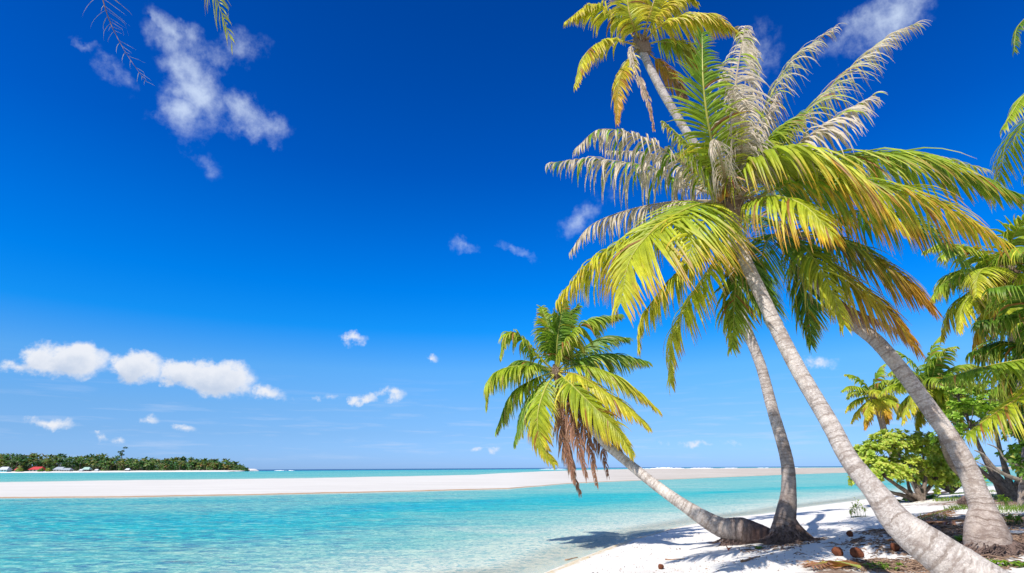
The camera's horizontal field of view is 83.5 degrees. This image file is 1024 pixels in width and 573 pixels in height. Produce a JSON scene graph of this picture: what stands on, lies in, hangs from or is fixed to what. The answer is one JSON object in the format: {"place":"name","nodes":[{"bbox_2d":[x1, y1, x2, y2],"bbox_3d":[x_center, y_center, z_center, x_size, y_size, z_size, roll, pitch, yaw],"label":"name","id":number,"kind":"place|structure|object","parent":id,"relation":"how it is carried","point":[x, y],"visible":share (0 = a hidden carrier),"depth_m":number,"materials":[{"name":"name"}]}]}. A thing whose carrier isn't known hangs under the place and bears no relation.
{"place":"outdoors","nodes":[
{"label":"outdoors","id":0,"kind":"place"},
{"bbox_2d":[0,469,257,472],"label":"beach","id":1,"kind":"structure","parent":0,"point":[131,471],"depth_m":583.91,"materials":[{"name":"white sand"}]},
{"bbox_2d":[0,467,12,471],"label":"beach house","id":2,"kind":"structure","parent":1,"relation":"on","point":[5,469],"depth_m":593.47,"materials":[{"name":"white"}]},
{"bbox_2d":[28,467,45,470],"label":"beach house","id":3,"kind":"structure","parent":1,"relation":"on","point":[34,468],"depth_m":602.09,"materials":[{"name":"red"}]},
{"bbox_2d":[52,467,64,470],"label":"beach house","id":4,"kind":"structure","parent":1,"relation":"on","point":[58,469],"depth_m":597.08,"materials":[{"name":"metal"}]},
{"bbox_2d":[61,468,73,470],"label":"beach house","id":5,"kind":"structure","parent":1,"relation":"on","point":[67,469],"depth_m":595.62,"materials":[{"name":"metal"}]},
{"bbox_2d":[83,467,92,470],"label":"beach house","id":6,"kind":"structure","parent":1,"relation":"on","point":[87,469],"depth_m":596.73,"materials":[{"name":"white"}]},
{"bbox_2d":[117,447,127,458],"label":"tall tree","id":7,"kind":"object","parent":1,"relation":"on","point":[120,453],"visible":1,"depth_m":634.51,"materials":[{"name":"green plant"}]},
{"bbox_2d":[0,453,249,470],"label":"palm forest","id":8,"kind":"object","parent":1,"relation":"on","point":[93,462],"visible":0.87,"depth_m":613.91,"materials":[{"name":"green plant"}]},
{"bbox_2d":[0,467,1010,497],"bbox_3d":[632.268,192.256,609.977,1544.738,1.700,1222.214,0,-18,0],"label":"sandbar","id":9,"kind":"structure","parent":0,"point":[128,488],"depth_m":76.45,"materials":[{"name":"white sand"}]},
{"bbox_2d":[0,465,1016,572],"bbox_3d":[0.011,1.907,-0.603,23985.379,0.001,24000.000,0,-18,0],"label":"lagoon water","id":10,"kind":"structure","parent":0,"point":[490,530],"depth_m":22.68,"materials":[{"name":"teal liquid"}]},
{"bbox_2d":[276,467,672,470],"bbox_3d":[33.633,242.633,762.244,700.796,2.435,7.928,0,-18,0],"label":"breaking surf","id":11,"kind":"structure","parent":10,"relation":"on","point":[643,468],"depth_m":759.14,"materials":[{"name":"white liquid"}]},
{"bbox_2d":[0,0,1023,468],"label":"sky","id":12,"kind":"structure","parent":0,"point":[315,244],"materials":[{"name":"blue"}]},
{"bbox_2d":[510,486,1023,572],"bbox_3d":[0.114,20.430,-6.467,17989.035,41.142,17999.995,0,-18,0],"label":"sand beach","id":13,"kind":"structure","parent":0,"point":[697,535],"depth_m":12.38,"materials":[{"name":"white sand"}]},
{"bbox_2d":[82,0,235,85],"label":"coconut palm","id":14,"kind":"object","parent":13,"relation":"on","point":[226,18],"visible":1,"depth_m":6.74,"materials":[{"name":"green plant"}]},
{"bbox_2d":[483,301,769,545],"bbox_3d":[2.850,3.274,15.398,6.952,6.500,3.163,-6,-18,17],"label":"coconut palm","id":15,"kind":"object","parent":13,"relation":"on","point":[589,413],"visible":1,"depth_m":14.98,"materials":[{"name":"green plant"}]},
{"bbox_2d":[563,0,827,544],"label":"coconut palm","id":16,"kind":"object","parent":13,"relation":"on","point":[786,527],"visible":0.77,"depth_m":16.30,"materials":[{"name":"green plant"}]},
{"bbox_2d":[740,556,759,561],"bbox_3d":[4.198,4.786,10.092,0.071,0.063,1.010,-13,-21,35],"label":"driftwood stick","id":17,"kind":"object","parent":13,"relation":"on","point":[745,560],"visible":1,"depth_m":9.91,"materials":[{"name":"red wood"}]},
{"bbox_2d":[545,20,1023,572],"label":"coconut palm","id":18,"kind":"object","parent":13,"relation":"on","point":[829,180],"visible":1,"depth_m":9.02,"materials":[{"name":"green plant"}]},
{"bbox_2d":[568,496,1017,572],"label":"shell bits","id":19,"kind":"object","parent":13,"relation":"on","point":[759,555],"visible":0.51,"depth_m":10.76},
{"bbox_2d":[797,559,864,569],"bbox_3d":[4.827,4.111,8.550,1.148,0.115,1.174,-10,-20,28],"label":"fallen frond","id":20,"kind":"object","parent":13,"relation":"on","point":[826,563],"visible":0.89,"depth_m":8.39,"materials":[{"name":"brown plant"}]},
{"bbox_2d":[831,547,843,555],"bbox_3d":[5.379,4.394,9.489,0.160,0.159,0.181,0,-18,0],"label":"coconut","id":21,"kind":"object","parent":13,"relation":"on","point":[837,551],"visible":0.97,"depth_m":9.44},
{"bbox_2d":[846,530,852,536],"bbox_3d":[6.917,5.065,11.744,0.138,0.131,0.144,0,-18,0],"label":"coconut husk","id":22,"kind":"object","parent":13,"relation":"on","point":[849,533],"visible":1,"depth_m":11.70,"materials":[{"name":"brown plant"}]},
{"bbox_2d":[850,547,863,557],"bbox_3d":[5.564,4.299,9.245,0.206,0.181,0.173,0,-18,0],"label":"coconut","id":23,"kind":"object","parent":13,"relation":"on","point":[855,552],"visible":0.98,"depth_m":9.20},
{"bbox_2d":[850,536,864,541],"bbox_3d":[6.658,4.871,11.028,0.091,0.076,0.788,-17,-24,42],"label":"driftwood stick","id":24,"kind":"object","parent":13,"relation":"on","point":[856,539],"visible":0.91,"depth_m":10.90,"materials":[{"name":"brown wood"}]},
{"bbox_2d":[693,145,1023,560],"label":"coconut palm","id":25,"kind":"object","parent":13,"relation":"on","point":[986,530],"visible":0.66,"depth_m":9.70,"materials":[{"name":"green plant"}]},
{"bbox_2d":[849,500,868,517],"bbox_3d":[10.086,6.438,16.701,0.562,0.574,0.445,-11,-21,31],"label":"sapling","id":26,"kind":"object","parent":13,"relation":"on","point":[851,511],"visible":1,"depth_m":16.70,"materials":[{"name":"green plant"}]},
{"bbox_2d":[739,498,1023,572],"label":"leaf litter","id":27,"kind":"object","parent":13,"relation":"on","point":[911,560],"visible":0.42,"depth_m":9.76,"materials":[{"name":"brown plant"}]},
{"bbox_2d":[862,561,906,570],"bbox_3d":[5.273,3.948,8.103,0.537,0.122,0.587,0,-18,0],"label":"creeping plant","id":28,"kind":"object","parent":13,"relation":"on","point":[884,566],"visible":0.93,"depth_m":8.03,"materials":[{"name":"green plant"}]},
{"bbox_2d":[841,364,928,494],"bbox_3d":[21.321,8.227,32.848,3.577,7.713,3.857,-12,-21,33],"label":"coconut palm","id":29,"kind":"object","parent":13,"relation":"on","point":[874,404],"visible":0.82,"depth_m":33.20,"materials":[{"name":"green plant"}]},
{"bbox_2d":[890,543,899,550],"bbox_3d":[6.394,4.359,9.576,0.151,0.141,0.156,0,-18,0],"label":"coconut husk","id":30,"kind":"object","parent":13,"relation":"on","point":[894,547],"visible":0.97,"depth_m":9.53,"materials":[{"name":"brown plant"}]},
{"bbox_2d":[847,428,958,501],"bbox_3d":[16.587,7.523,24.057,6.170,3.143,2.247,5,-18,-15],"label":"beach tree","id":31,"kind":"object","parent":13,"relation":"on","point":[932,469],"visible":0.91,"depth_m":23.71,"materials":[{"name":"green plant"}]},
{"bbox_2d":[922,520,940,530],"bbox_3d":[8.562,4.912,11.715,0.194,0.127,2.966,-10,-20,27],"label":"driftwood stick","id":32,"kind":"object","parent":13,"relation":"on","point":[937,527],"visible":0.33,"depth_m":11.35,"materials":[{"name":"wood"}]},
{"bbox_2d":[926,494,938,498],"bbox_3d":[18.028,9.139,24.876,0.813,0.244,0.916,0,-18,0],"label":"creeping plant","id":33,"kind":"object","parent":13,"relation":"on","point":[932,496],"visible":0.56,"depth_m":24.65,"materials":[{"name":"green plant"}]},
{"bbox_2d":[878,336,987,476],"bbox_3d":[17.462,5.417,23.601,3.914,6.820,3.939,0,-18,0],"label":"coconut palm","id":34,"kind":"object","parent":13,"relation":"on","point":[932,368],"visible":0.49,"depth_m":23.51,"materials":[{"name":"green plant"}]},
{"bbox_2d":[915,506,957,521],"bbox_3d":[10.058,5.529,13.774,1.168,0.200,6.325,-16,-23,41],"label":"fallen frond","id":35,"kind":"object","parent":13,"relation":"on","point":[937,512],"visible":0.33,"depth_m":14.17,"materials":[{"name":"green plant"}]},
{"bbox_2d":[924,519,964,524],"bbox_3d":[9.113,5.163,12.579,1.179,0.157,1.466,0,-18,0],"label":"fallen frond","id":36,"kind":"object","parent":13,"relation":"on","point":[943,522],"visible":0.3,"depth_m":12.27,"materials":[{"name":"brown plant"}]},
{"bbox_2d":[901,445,988,493],"bbox_3d":[23.472,9.842,31.610,5.093,3.019,4.803,10,-20,-30],"label":"feathery shrub","id":37,"kind":"object","parent":13,"relation":"on","point":[957,486],"visible":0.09,"depth_m":30.63,"materials":[{"name":"green plant"}]},
{"bbox_2d":[954,534,962,540],"bbox_3d":[7.933,4.296,9.812,0.631,0.188,0.635,12,-21,-34],"label":"creeping plant","id":38,"kind":"object","parent":13,"relation":"on","point":[957,538],"visible":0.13,"depth_m":9.92,"materials":[{"name":"green plant"}]},
{"bbox_2d":[957,496,966,506],"bbox_3d":[13.210,6.284,16.728,0.484,0.359,0.482,0,-18,0],"label":"dark rock","id":39,"kind":"object","parent":13,"relation":"on","point":[962,501],"visible":0.33,"depth_m":16.62,"materials":[{"name":"stone"}]},
{"bbox_2d":[918,489,1023,519],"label":"grass","id":40,"kind":"structure","parent":13,"relation":"on","point":[1015,507],"depth_m":15.64,"materials":[{"name":"green plant"}]},
{"bbox_2d":[922,214,1023,507],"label":"coconut palm","id":41,"kind":"object","parent":13,"relation":"on","point":[997,269],"visible":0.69,"depth_m":17.07,"materials":[{"name":"green plant"}]},
{"bbox_2d":[929,355,1021,499],"bbox_3d":[17.945,4.944,20.828,5.618,5.568,3.391,12,-21,-33],"label":"beach tree","id":42,"kind":"object","parent":13,"relation":"on","point":[975,405],"visible":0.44,"depth_m":20.78,"materials":[{"name":"green plant"}]},
{"bbox_2d":[934,285,1023,448],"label":"coconut palm","id":43,"kind":"object","parent":13,"relation":"on","point":[1003,391],"visible":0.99,"depth_m":11.58,"materials":[{"name":"green plant"}]},
{"bbox_2d":[974,385,1020,481],"bbox_3d":[14.065,4.562,16.354,2.085,3.519,0.245,0,-18,0],"label":"bare tree","id":44,"kind":"object","parent":13,"relation":"on","point":[1001,472],"visible":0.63,"depth_m":16.18,"materials":[{"name":"grey wood"}]},
{"bbox_2d":[986,558,1023,567],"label":"creeping plant","id":45,"kind":"object","parent":13,"relation":"on","point":[1014,563],"visible":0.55,"depth_m":7.32,"materials":[{"name":"green plant"}]},
{"bbox_2d":[996,494,1013,505],"bbox_3d":[14.278,6.210,16.653,0.389,0.336,0.569,-11,-20,29],"label":"creeping plant","id":46,"kind":"object","parent":13,"relation":"on","point":[1003,500],"visible":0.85,"depth_m":16.67,"materials":[{"name":"green plant"}]},
{"bbox_2d":[989,19,1023,210],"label":"coconut palm","id":47,"kind":"object","parent":13,"relation":"on","point":[1018,104],"visible":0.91,"depth_m":14.56,"materials":[{"name":"green plant"}]},
{"bbox_2d":[1002,401,1023,508],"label":"beach tree","id":48,"kind":"object","parent":13,"relation":"on","point":[1016,456],"visible":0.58,"depth_m":15.63,"materials":[{"name":"green plant"}]},
{"bbox_2d":[1002,512,1023,524],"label":"creeping plant","id":49,"kind":"object","parent":13,"relation":"on","point":[1012,519],"visible":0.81,"depth_m":11.90,"materials":[{"name":"green plant"}]}
]}

